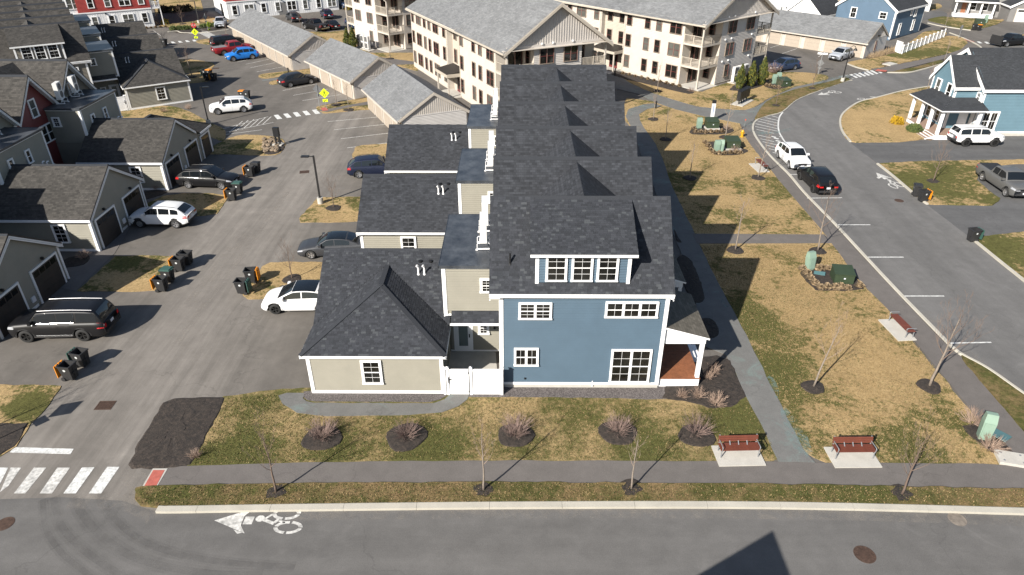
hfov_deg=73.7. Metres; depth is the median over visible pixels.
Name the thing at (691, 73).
window
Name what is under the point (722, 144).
utility pedestal
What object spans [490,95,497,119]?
heat pump
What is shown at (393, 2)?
window
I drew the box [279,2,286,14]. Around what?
door
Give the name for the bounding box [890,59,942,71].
lawn
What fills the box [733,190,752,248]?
young tree
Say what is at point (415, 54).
window
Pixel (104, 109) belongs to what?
window
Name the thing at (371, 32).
window
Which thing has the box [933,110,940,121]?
window
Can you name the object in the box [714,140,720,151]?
utility pedestal
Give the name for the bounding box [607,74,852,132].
footpath
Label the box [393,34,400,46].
window
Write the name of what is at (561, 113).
townhouse
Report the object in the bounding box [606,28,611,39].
window
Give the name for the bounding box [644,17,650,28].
window
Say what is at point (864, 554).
manhole cover
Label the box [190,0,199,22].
street lamp
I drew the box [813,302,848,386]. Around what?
young tree
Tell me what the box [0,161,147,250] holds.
garage
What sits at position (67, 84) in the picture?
window
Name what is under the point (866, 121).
lawn
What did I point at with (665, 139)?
mulch ring
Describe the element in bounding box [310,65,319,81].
garage door
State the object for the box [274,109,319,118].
crosswalk
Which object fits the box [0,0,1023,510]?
ground
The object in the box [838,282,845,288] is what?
grass clump
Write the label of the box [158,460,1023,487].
pavement
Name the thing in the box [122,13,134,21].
window
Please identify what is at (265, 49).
garage door
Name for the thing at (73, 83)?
heat pump
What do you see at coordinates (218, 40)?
parked car
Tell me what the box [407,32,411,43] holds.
window
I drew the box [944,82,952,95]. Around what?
window
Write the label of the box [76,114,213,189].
garage
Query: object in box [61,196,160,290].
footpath
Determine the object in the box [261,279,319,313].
parked car
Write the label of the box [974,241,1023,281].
kerb
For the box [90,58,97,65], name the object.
window
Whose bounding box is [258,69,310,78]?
lawn
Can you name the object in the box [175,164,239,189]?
parked car
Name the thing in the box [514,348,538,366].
window
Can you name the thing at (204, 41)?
lawn
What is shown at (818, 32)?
long garage
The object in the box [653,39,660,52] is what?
window
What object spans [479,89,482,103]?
window
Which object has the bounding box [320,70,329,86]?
garage door
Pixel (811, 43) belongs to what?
garage door
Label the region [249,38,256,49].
garage door
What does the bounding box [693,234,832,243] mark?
footpath
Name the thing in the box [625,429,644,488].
young tree
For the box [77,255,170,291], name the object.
lawn
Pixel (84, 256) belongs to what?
bare shrub
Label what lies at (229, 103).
parked car
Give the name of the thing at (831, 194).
young tree
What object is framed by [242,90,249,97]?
wheeled bin
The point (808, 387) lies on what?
mulch ring
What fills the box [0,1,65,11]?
townhouse
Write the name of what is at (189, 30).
mulch bed
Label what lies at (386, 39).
window
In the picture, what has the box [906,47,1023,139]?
detached house
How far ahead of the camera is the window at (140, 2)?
122.60 m
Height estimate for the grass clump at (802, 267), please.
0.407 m
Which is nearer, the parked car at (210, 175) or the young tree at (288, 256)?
the young tree at (288, 256)
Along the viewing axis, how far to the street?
27.61 m
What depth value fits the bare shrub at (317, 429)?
32.63 m
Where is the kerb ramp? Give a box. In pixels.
[143,468,167,485]
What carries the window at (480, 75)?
in the apartment block at (465, 49)
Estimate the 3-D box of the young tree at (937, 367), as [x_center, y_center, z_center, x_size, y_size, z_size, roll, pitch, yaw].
[22.603,2.675,34.714,2.573,5.804,1.510,6,31,10]
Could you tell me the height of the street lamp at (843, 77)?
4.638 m
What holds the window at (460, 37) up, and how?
in the apartment block at (465, 49)
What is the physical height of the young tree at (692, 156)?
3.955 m
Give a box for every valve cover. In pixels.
[814,271,824,275]
[992,428,1011,441]
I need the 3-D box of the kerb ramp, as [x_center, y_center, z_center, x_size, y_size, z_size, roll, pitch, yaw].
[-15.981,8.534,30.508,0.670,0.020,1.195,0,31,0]
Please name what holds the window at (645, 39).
in the apartment block at (698, 45)
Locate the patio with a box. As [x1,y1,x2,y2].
[446,351,497,389]
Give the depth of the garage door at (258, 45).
104.88 m
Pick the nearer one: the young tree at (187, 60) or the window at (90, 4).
the young tree at (187, 60)
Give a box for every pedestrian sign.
[191,22,197,39]
[319,88,328,107]
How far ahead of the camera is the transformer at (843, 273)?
45.14 m
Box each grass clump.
[798,264,807,271]
[802,268,812,275]
[806,274,814,279]
[810,278,819,284]
[813,264,820,270]
[815,283,824,289]
[822,282,831,289]
[831,283,840,289]
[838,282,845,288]
[844,284,852,290]
[854,281,865,287]
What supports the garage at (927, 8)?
on the ground at (200, 326)
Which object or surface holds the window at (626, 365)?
in the townhouse at (562, 291)
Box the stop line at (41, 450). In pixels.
[10,447,72,453]
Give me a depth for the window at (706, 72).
89.44 m
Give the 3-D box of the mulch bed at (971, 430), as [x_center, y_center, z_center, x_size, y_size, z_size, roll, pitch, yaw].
[22.771,7.371,32.441,1.374,0.108,2.820,-4,31,-6]
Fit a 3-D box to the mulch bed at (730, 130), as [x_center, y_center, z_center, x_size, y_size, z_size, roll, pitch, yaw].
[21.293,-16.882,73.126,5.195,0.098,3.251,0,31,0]
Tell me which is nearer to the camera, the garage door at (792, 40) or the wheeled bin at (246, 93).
the wheeled bin at (246, 93)
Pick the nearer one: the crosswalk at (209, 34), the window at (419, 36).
the window at (419, 36)
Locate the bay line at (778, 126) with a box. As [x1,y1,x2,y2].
[777,112,784,141]
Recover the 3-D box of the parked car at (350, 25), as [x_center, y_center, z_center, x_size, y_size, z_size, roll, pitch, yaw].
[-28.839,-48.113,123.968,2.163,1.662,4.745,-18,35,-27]
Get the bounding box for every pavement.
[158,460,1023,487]
[741,125,1023,453]
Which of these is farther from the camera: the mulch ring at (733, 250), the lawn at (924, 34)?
the lawn at (924, 34)
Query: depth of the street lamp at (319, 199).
55.42 m
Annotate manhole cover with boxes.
[0,517,14,530]
[853,546,875,563]
[948,513,966,525]
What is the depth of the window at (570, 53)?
73.29 m
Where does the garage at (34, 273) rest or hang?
on the ground at (200, 326)
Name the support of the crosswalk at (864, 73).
on the ground at (200, 326)
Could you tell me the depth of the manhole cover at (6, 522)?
28.45 m
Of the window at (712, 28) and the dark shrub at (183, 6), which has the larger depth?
the dark shrub at (183, 6)
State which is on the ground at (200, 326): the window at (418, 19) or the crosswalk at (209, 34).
the crosswalk at (209, 34)
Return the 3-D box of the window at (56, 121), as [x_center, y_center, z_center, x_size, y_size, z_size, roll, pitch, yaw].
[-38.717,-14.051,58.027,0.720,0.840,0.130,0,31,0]
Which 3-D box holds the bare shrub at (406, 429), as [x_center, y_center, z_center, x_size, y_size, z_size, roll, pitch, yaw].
[-5.126,6.773,32.558,1.522,0.898,1.654,12,33,19]
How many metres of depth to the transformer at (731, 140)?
67.46 m
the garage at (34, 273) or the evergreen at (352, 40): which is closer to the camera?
the garage at (34, 273)
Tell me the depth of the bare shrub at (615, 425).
32.97 m
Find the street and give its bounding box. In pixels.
[0,497,1023,574]
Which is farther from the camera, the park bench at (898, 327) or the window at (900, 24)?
the window at (900, 24)
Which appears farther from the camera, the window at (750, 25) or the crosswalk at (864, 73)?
the crosswalk at (864, 73)
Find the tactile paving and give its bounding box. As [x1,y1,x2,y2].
[144,470,164,485]
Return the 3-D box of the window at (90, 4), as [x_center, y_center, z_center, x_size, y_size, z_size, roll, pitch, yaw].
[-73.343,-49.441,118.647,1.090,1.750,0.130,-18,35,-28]
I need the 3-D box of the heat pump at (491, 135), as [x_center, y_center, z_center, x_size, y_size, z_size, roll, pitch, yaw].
[-1.312,-9.722,46.725,1.025,1.780,0.960,-1,31,-1]
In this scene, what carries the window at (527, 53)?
in the apartment block at (465, 49)
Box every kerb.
[155,501,1023,514]
[168,29,229,32]
[752,80,950,343]
[839,86,929,141]
[847,63,868,70]
[877,163,912,192]
[887,63,941,72]
[928,23,970,30]
[949,32,980,46]
[949,344,1023,393]
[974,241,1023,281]
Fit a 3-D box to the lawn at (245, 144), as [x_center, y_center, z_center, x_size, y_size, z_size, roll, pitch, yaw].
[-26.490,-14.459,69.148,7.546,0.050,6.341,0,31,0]
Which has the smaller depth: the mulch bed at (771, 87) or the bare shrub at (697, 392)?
the bare shrub at (697, 392)
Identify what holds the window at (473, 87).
in the apartment block at (465, 49)
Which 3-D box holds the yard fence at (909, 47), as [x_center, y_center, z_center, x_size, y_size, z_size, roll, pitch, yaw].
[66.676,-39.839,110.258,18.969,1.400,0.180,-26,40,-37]
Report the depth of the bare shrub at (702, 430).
32.78 m
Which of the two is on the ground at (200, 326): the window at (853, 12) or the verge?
the verge
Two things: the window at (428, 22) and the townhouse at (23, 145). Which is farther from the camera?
the window at (428, 22)
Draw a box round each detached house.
[769,0,797,9]
[835,0,928,39]
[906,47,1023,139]
[951,0,1004,18]
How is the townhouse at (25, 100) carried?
on the ground at (200, 326)
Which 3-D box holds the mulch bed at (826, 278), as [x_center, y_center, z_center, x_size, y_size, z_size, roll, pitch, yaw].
[21.527,-0.623,45.858,4.058,0.098,3.430,0,31,0]
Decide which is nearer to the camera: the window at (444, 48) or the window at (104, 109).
the window at (104, 109)
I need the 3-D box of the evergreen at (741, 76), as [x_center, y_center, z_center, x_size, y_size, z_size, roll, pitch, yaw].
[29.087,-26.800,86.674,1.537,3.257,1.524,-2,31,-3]
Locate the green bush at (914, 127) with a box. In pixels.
[906,123,923,132]
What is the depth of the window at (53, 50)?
73.59 m
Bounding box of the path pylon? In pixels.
[710,100,716,116]
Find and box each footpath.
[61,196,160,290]
[262,78,277,80]
[278,393,469,415]
[317,101,367,111]
[380,57,413,64]
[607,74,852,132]
[626,103,814,462]
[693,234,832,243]
[872,44,970,70]
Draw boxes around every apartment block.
[344,0,415,52]
[405,0,613,103]
[556,0,779,90]
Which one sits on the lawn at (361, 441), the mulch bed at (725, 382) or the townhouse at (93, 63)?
the mulch bed at (725, 382)
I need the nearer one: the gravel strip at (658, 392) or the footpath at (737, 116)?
the gravel strip at (658, 392)
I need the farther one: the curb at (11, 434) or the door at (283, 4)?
the door at (283, 4)
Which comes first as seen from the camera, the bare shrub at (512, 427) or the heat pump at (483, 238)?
the bare shrub at (512, 427)
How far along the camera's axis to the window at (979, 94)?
69.98 m
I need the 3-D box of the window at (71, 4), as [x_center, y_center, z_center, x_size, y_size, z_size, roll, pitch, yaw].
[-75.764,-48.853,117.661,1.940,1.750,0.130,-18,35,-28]
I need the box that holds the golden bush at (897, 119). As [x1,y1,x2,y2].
[889,115,904,124]
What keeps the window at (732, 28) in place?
in the apartment block at (698, 45)
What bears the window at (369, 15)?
in the apartment block at (376, 21)
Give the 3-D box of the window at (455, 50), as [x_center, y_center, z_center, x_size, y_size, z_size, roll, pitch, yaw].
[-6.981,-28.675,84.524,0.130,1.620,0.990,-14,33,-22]
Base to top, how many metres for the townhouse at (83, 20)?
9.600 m
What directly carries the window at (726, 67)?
in the apartment block at (698, 45)
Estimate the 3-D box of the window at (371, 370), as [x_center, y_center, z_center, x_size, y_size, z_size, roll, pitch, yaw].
[-7.153,4.325,34.825,1.100,1.500,0.130,0,31,0]
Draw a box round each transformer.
[703,117,719,129]
[724,135,741,149]
[776,76,791,86]
[829,264,855,283]
[973,18,985,24]
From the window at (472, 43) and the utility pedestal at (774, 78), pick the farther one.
the utility pedestal at (774, 78)
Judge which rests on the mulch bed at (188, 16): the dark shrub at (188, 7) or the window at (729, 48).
the dark shrub at (188, 7)
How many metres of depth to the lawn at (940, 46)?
105.24 m
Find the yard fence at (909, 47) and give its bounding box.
[901,29,945,53]
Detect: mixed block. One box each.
[62,0,163,26]
[213,0,338,19]
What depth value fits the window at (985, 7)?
133.23 m
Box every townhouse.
[0,0,90,26]
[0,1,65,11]
[0,7,101,41]
[0,13,74,26]
[0,20,122,96]
[0,59,121,163]
[0,62,63,163]
[0,108,54,184]
[438,196,709,387]
[455,126,636,213]
[467,81,614,147]
[493,156,685,290]
[498,101,624,125]
[501,65,606,80]
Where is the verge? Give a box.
[135,481,1023,507]
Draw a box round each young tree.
[179,44,192,76]
[241,407,276,491]
[275,234,295,277]
[324,173,337,206]
[471,414,495,489]
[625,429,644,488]
[663,109,672,137]
[687,136,697,176]
[722,84,738,135]
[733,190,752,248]
[758,120,774,176]
[807,180,843,249]
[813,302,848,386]
[897,408,944,493]
[928,292,992,385]
[931,135,963,180]
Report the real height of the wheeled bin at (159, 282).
1.027 m
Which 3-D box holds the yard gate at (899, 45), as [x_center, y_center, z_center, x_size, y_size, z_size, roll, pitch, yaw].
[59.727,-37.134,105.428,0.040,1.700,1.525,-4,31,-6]
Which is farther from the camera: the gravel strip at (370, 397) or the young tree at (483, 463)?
the gravel strip at (370, 397)
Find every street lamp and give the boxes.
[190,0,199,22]
[200,86,210,123]
[301,155,323,203]
[840,45,857,81]
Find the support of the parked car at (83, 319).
on the ground at (200, 326)
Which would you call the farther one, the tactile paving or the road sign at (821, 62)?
the road sign at (821, 62)
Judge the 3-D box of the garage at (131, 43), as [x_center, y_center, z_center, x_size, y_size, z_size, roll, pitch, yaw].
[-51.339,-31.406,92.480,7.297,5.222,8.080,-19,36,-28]
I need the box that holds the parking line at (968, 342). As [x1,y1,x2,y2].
[951,342,991,343]
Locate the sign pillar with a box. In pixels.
[272,127,284,145]
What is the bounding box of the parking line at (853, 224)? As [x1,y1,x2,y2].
[838,224,869,224]
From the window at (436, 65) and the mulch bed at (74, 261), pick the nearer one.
the mulch bed at (74, 261)
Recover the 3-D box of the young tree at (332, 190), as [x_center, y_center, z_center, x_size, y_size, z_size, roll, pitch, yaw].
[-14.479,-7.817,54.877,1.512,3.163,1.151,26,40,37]
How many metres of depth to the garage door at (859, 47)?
102.92 m
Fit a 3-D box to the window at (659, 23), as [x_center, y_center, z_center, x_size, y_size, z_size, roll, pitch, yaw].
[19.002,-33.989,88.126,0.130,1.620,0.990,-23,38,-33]
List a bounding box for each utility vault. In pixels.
[882,62,897,65]
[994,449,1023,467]
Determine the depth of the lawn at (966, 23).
129.10 m
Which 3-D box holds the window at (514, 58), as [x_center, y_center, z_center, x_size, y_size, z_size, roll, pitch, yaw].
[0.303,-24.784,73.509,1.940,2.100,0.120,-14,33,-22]
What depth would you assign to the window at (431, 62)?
91.29 m
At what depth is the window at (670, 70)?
89.05 m
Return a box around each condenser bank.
[356,34,373,50]
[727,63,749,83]
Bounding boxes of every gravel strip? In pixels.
[304,390,446,401]
[469,386,666,399]
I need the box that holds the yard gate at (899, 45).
[895,40,903,52]
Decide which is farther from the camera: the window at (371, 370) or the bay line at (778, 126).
the bay line at (778, 126)
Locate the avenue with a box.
[754,44,1023,390]
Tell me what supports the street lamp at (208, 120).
on the lawn at (217, 132)
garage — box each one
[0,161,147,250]
[0,234,69,339]
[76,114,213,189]
[91,20,147,37]
[101,33,162,53]
[114,47,192,109]
[227,7,326,70]
[298,248,450,393]
[304,38,391,98]
[356,174,458,247]
[361,64,469,127]
[384,124,468,173]
[755,9,889,57]
[786,0,838,16]
[925,0,931,10]
[997,0,1023,21]
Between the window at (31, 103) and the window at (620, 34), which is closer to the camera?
the window at (31, 103)
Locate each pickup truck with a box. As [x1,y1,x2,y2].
[211,40,252,54]
[302,18,328,30]
[338,0,351,8]
[975,163,1023,196]
[989,33,1023,46]
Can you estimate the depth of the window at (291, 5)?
136.12 m
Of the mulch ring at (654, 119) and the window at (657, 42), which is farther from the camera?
the window at (657, 42)
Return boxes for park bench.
[711,434,765,466]
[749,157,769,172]
[824,435,881,467]
[878,312,916,340]
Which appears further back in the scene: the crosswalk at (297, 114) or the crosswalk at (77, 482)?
the crosswalk at (297, 114)
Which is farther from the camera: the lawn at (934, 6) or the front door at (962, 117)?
the lawn at (934, 6)
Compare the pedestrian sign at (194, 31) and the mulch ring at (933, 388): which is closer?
the mulch ring at (933, 388)
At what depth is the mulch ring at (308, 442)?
32.44 m
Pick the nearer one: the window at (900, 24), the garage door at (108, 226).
the garage door at (108, 226)
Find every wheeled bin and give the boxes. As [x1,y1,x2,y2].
[53,360,78,380]
[66,347,89,367]
[149,275,168,292]
[158,266,174,282]
[161,38,167,45]
[168,255,184,271]
[176,249,192,264]
[203,72,210,80]
[208,73,216,80]
[223,187,236,200]
[231,180,242,193]
[232,277,251,294]
[237,90,243,95]
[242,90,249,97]
[242,164,254,176]
[243,266,260,283]
[249,161,260,172]
[911,183,923,195]
[917,189,932,201]
[966,227,984,241]
[971,24,977,29]
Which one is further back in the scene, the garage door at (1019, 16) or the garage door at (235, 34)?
the garage door at (1019, 16)
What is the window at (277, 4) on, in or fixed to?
in the mixed block at (231, 9)
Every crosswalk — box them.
[0,467,118,492]
[167,31,212,43]
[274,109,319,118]
[845,70,881,78]
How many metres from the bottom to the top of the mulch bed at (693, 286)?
0.111 m
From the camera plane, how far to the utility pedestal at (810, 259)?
46.46 m
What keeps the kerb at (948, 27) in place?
on the ground at (200, 326)
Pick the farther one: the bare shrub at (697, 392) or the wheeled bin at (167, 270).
the wheeled bin at (167, 270)
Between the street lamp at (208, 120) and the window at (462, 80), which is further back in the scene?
the window at (462, 80)
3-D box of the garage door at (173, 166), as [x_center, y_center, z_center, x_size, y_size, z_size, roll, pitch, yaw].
[-29.579,-10.294,59.898,0.080,2.290,2.780,0,31,0]
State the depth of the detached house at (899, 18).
115.18 m
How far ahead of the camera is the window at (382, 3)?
106.09 m
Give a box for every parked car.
[7,298,120,342]
[128,200,197,227]
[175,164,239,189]
[209,34,244,45]
[209,95,252,114]
[213,16,226,27]
[224,46,258,61]
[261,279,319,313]
[277,70,316,87]
[285,11,301,21]
[297,231,360,258]
[320,8,333,18]
[324,19,340,29]
[344,18,354,27]
[347,154,386,177]
[768,56,800,71]
[775,141,811,168]
[797,166,838,193]
[828,46,853,61]
[947,123,1004,146]
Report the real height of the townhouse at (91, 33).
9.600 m
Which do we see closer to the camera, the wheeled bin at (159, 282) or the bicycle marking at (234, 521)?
the bicycle marking at (234, 521)
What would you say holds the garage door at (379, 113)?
in the long garage at (395, 94)
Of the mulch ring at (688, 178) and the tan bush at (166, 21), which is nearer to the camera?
the mulch ring at (688, 178)
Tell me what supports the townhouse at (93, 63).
on the ground at (200, 326)
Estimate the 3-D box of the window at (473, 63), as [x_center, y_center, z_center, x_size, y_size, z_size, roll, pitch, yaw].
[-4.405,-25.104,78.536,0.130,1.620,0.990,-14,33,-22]
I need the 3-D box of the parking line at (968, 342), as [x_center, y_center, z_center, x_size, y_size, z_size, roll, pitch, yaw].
[26.554,3.195,39.535,2.444,0.001,0.110,-1,31,-2]
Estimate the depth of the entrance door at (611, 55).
96.94 m
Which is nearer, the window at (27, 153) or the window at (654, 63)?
the window at (27, 153)
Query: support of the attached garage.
on the ground at (200, 326)
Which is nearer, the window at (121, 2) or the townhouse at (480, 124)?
the townhouse at (480, 124)
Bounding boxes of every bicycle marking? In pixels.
[215,512,302,533]
[876,173,903,188]
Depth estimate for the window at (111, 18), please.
121.39 m
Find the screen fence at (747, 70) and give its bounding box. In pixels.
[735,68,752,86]
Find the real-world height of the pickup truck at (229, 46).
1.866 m
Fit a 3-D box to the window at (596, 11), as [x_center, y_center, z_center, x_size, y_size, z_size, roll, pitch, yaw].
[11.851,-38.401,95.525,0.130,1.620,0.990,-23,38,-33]
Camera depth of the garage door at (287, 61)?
96.29 m
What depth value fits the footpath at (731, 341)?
40.35 m
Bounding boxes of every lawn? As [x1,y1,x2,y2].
[0,384,60,456]
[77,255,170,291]
[121,106,225,140]
[147,193,227,215]
[154,0,228,26]
[179,59,214,72]
[186,72,212,83]
[187,388,776,465]
[196,39,208,44]
[211,134,285,155]
[243,261,321,298]
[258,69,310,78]
[269,80,276,84]
[299,196,359,222]
[311,29,417,70]
[316,98,368,112]
[352,143,386,157]
[624,98,999,464]
[625,72,827,109]
[755,77,849,118]
[841,86,929,142]
[848,36,967,69]
[879,159,1023,205]
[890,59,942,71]
[909,30,946,44]
[928,16,1003,29]
[930,4,941,9]
[961,355,1023,430]
[978,231,1023,277]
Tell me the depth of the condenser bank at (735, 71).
89.55 m
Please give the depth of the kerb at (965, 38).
114.47 m
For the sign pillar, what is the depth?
68.32 m
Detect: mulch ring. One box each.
[266,484,286,497]
[282,274,300,282]
[300,426,342,449]
[326,205,340,210]
[386,423,427,451]
[473,481,493,496]
[498,425,535,446]
[598,421,636,444]
[620,479,642,494]
[648,117,657,120]
[660,137,670,140]
[678,424,715,446]
[683,175,696,180]
[726,246,743,253]
[751,175,764,179]
[800,380,823,393]
[809,247,826,254]
[890,484,912,500]
[915,378,940,393]
[927,178,939,182]
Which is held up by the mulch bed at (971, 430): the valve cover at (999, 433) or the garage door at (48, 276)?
the valve cover at (999, 433)
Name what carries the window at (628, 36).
in the apartment block at (698, 45)
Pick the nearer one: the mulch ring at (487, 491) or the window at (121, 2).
the mulch ring at (487, 491)
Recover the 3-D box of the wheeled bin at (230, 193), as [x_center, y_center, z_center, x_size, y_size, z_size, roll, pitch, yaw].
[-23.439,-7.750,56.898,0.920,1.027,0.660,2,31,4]
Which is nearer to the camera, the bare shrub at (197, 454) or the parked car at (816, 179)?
the bare shrub at (197, 454)
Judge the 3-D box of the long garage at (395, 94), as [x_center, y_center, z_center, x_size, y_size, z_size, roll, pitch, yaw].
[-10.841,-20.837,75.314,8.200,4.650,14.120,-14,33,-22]
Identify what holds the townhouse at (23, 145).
on the ground at (200, 326)
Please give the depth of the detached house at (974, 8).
133.34 m
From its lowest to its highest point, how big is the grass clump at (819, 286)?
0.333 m
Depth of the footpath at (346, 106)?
80.70 m
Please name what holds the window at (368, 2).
in the apartment block at (376, 21)
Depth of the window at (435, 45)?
88.10 m
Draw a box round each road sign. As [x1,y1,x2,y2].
[313,84,320,106]
[817,52,827,72]
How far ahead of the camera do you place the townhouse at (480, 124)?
52.94 m
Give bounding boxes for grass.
[638,118,818,232]
[866,46,902,57]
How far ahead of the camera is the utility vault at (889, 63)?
98.88 m
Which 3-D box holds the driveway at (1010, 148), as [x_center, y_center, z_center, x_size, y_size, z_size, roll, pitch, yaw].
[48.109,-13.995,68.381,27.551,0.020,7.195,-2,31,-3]
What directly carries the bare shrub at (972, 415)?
on the mulch bed at (971, 430)
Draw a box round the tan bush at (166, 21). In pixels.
[160,18,169,23]
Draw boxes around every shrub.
[76,250,89,259]
[158,5,166,12]
[167,5,176,12]
[169,25,177,30]
[179,4,189,11]
[184,4,193,11]
[186,447,202,459]
[198,23,206,27]
[303,415,340,443]
[390,416,420,441]
[499,412,534,439]
[605,410,633,437]
[676,386,689,399]
[682,408,714,439]
[690,385,709,398]
[701,367,716,379]
[707,392,727,408]
[708,361,723,373]
[768,63,782,72]
[955,405,985,425]
[976,433,1009,453]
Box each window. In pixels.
[6,157,14,168]
[19,47,34,58]
[23,148,34,163]
[26,98,40,118]
[33,46,47,58]
[40,122,55,143]
[46,44,60,58]
[50,224,71,242]
[51,117,62,126]
[65,0,76,9]
[65,82,75,95]
[86,0,94,8]
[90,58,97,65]
[90,113,95,122]
[91,16,98,24]
[102,106,109,117]
[103,0,111,6]
[108,15,115,22]
[118,0,130,5]
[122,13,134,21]
[128,166,144,182]
[137,0,144,4]
[141,12,148,22]
[155,86,167,99]
[231,5,238,14]
[244,4,254,10]
[260,3,266,12]
[275,2,281,10]
[286,0,296,9]
[302,0,308,8]
[316,0,321,7]
[327,0,336,6]
[355,9,361,20]
[360,360,383,384]
[365,0,371,5]
[366,12,372,23]
[369,30,373,41]
[380,0,385,6]
[381,16,386,25]
[383,34,388,43]
[390,0,397,8]
[392,16,399,28]
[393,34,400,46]
[400,236,416,247]
[404,0,414,6]
[405,14,410,25]
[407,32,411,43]
[412,30,415,42]
[414,50,416,62]
[415,15,420,25]
[417,32,422,46]
[418,53,423,66]
[424,36,426,49]
[425,57,428,69]
[427,20,430,30]
[428,38,431,51]
[429,59,432,72]
[432,23,437,33]
[433,41,439,56]
[434,62,440,77]
[442,27,445,37]
[443,46,446,60]
[454,48,457,62]
[459,35,462,46]
[460,55,463,70]
[461,78,464,92]
[471,41,474,52]
[472,61,475,76]
[472,85,476,100]
[478,44,481,55]
[478,65,482,80]
[478,326,489,334]
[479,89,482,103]
[480,278,488,292]
[486,48,493,61]
[486,69,494,87]
[487,94,492,103]
[488,191,492,203]
[508,51,522,64]
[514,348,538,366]
[518,302,551,319]
[525,50,529,64]
[539,47,554,64]
[545,258,567,281]
[563,45,577,61]
[570,258,593,281]
[577,6,586,16]
[581,44,584,59]
[594,9,599,19]
[596,258,619,281]
[604,301,659,317]
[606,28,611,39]
[608,11,613,20]
[608,349,652,382]
[617,31,623,43]
[619,13,624,22]
[623,54,629,66]
[625,33,630,46]
[626,14,632,25]
[640,58,646,71]
[642,37,648,50]
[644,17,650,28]
[651,60,657,73]
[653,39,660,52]
[656,19,662,30]
[665,63,677,78]
[667,42,680,56]
[669,22,682,34]
[686,68,696,81]
[689,46,699,60]
[692,26,702,38]
[702,68,709,78]
[705,46,712,57]
[708,24,716,34]
[723,64,728,76]
[724,41,734,55]
[728,20,737,33]
[742,38,751,51]
[746,16,755,29]
[849,7,857,17]
[878,11,887,18]
[896,23,901,35]
[910,19,915,30]
[924,105,931,116]
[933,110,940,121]
[934,77,942,90]
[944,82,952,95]
[969,3,977,9]
[976,91,982,100]
[980,111,1000,129]
[982,3,989,10]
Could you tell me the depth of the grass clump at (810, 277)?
45.57 m
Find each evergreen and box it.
[342,28,349,44]
[348,27,357,47]
[735,64,746,88]
[746,60,758,86]
[757,57,769,84]
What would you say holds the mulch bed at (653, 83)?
on the lawn at (721, 94)
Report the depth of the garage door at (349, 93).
83.94 m
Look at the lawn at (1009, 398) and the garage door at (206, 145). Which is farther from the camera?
the garage door at (206, 145)
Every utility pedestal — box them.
[696,117,702,127]
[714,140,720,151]
[720,139,724,150]
[771,74,777,83]
[805,251,816,269]
[976,411,998,439]
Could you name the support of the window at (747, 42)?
in the apartment block at (698, 45)
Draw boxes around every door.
[0,281,29,338]
[28,251,66,303]
[93,204,122,248]
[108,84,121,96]
[121,184,145,224]
[164,152,182,187]
[183,138,201,166]
[199,130,212,158]
[232,29,237,36]
[243,35,249,42]
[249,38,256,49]
[255,41,262,54]
[262,44,269,58]
[269,48,276,61]
[276,52,284,66]
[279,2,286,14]
[283,55,291,70]
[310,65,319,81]
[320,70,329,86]
[330,75,341,92]
[342,81,352,98]
[367,96,374,114]
[375,104,383,122]
[383,111,391,127]
[453,326,472,350]
[457,77,459,91]
[609,54,617,67]
[755,35,762,41]
[765,31,782,44]
[783,33,801,47]
[802,36,821,50]
[810,258,815,268]
[822,39,842,52]
[845,42,863,57]
[956,113,968,123]
[960,2,967,12]
[980,423,995,439]
[1013,8,1023,21]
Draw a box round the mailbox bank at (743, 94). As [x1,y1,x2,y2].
[730,86,753,106]
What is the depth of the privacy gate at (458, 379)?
35.05 m
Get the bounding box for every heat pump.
[51,81,69,103]
[67,74,83,96]
[476,212,489,250]
[478,195,489,232]
[484,141,492,170]
[486,131,495,159]
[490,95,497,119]
[492,88,497,111]
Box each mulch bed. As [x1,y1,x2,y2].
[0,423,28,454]
[63,255,89,267]
[128,397,224,468]
[144,190,166,199]
[154,10,207,23]
[171,28,201,33]
[200,27,222,30]
[264,138,284,154]
[608,70,693,93]
[662,355,745,407]
[674,230,680,242]
[677,255,704,303]
[689,126,733,134]
[701,318,718,337]
[708,141,747,154]
[730,80,768,90]
[765,83,787,88]
[800,269,863,290]
[962,423,1012,452]
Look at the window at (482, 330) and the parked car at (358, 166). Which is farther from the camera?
the parked car at (358, 166)
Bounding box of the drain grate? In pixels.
[94,401,115,409]
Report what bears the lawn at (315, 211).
on the ground at (200, 326)
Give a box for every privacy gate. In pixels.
[116,95,129,110]
[442,366,502,394]
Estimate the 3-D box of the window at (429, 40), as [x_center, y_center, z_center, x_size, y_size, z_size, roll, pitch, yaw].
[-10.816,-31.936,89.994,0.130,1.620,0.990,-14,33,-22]
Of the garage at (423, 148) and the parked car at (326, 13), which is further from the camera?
the parked car at (326, 13)
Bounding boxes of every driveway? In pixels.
[851,136,1023,162]
[922,11,953,19]
[928,164,1023,235]

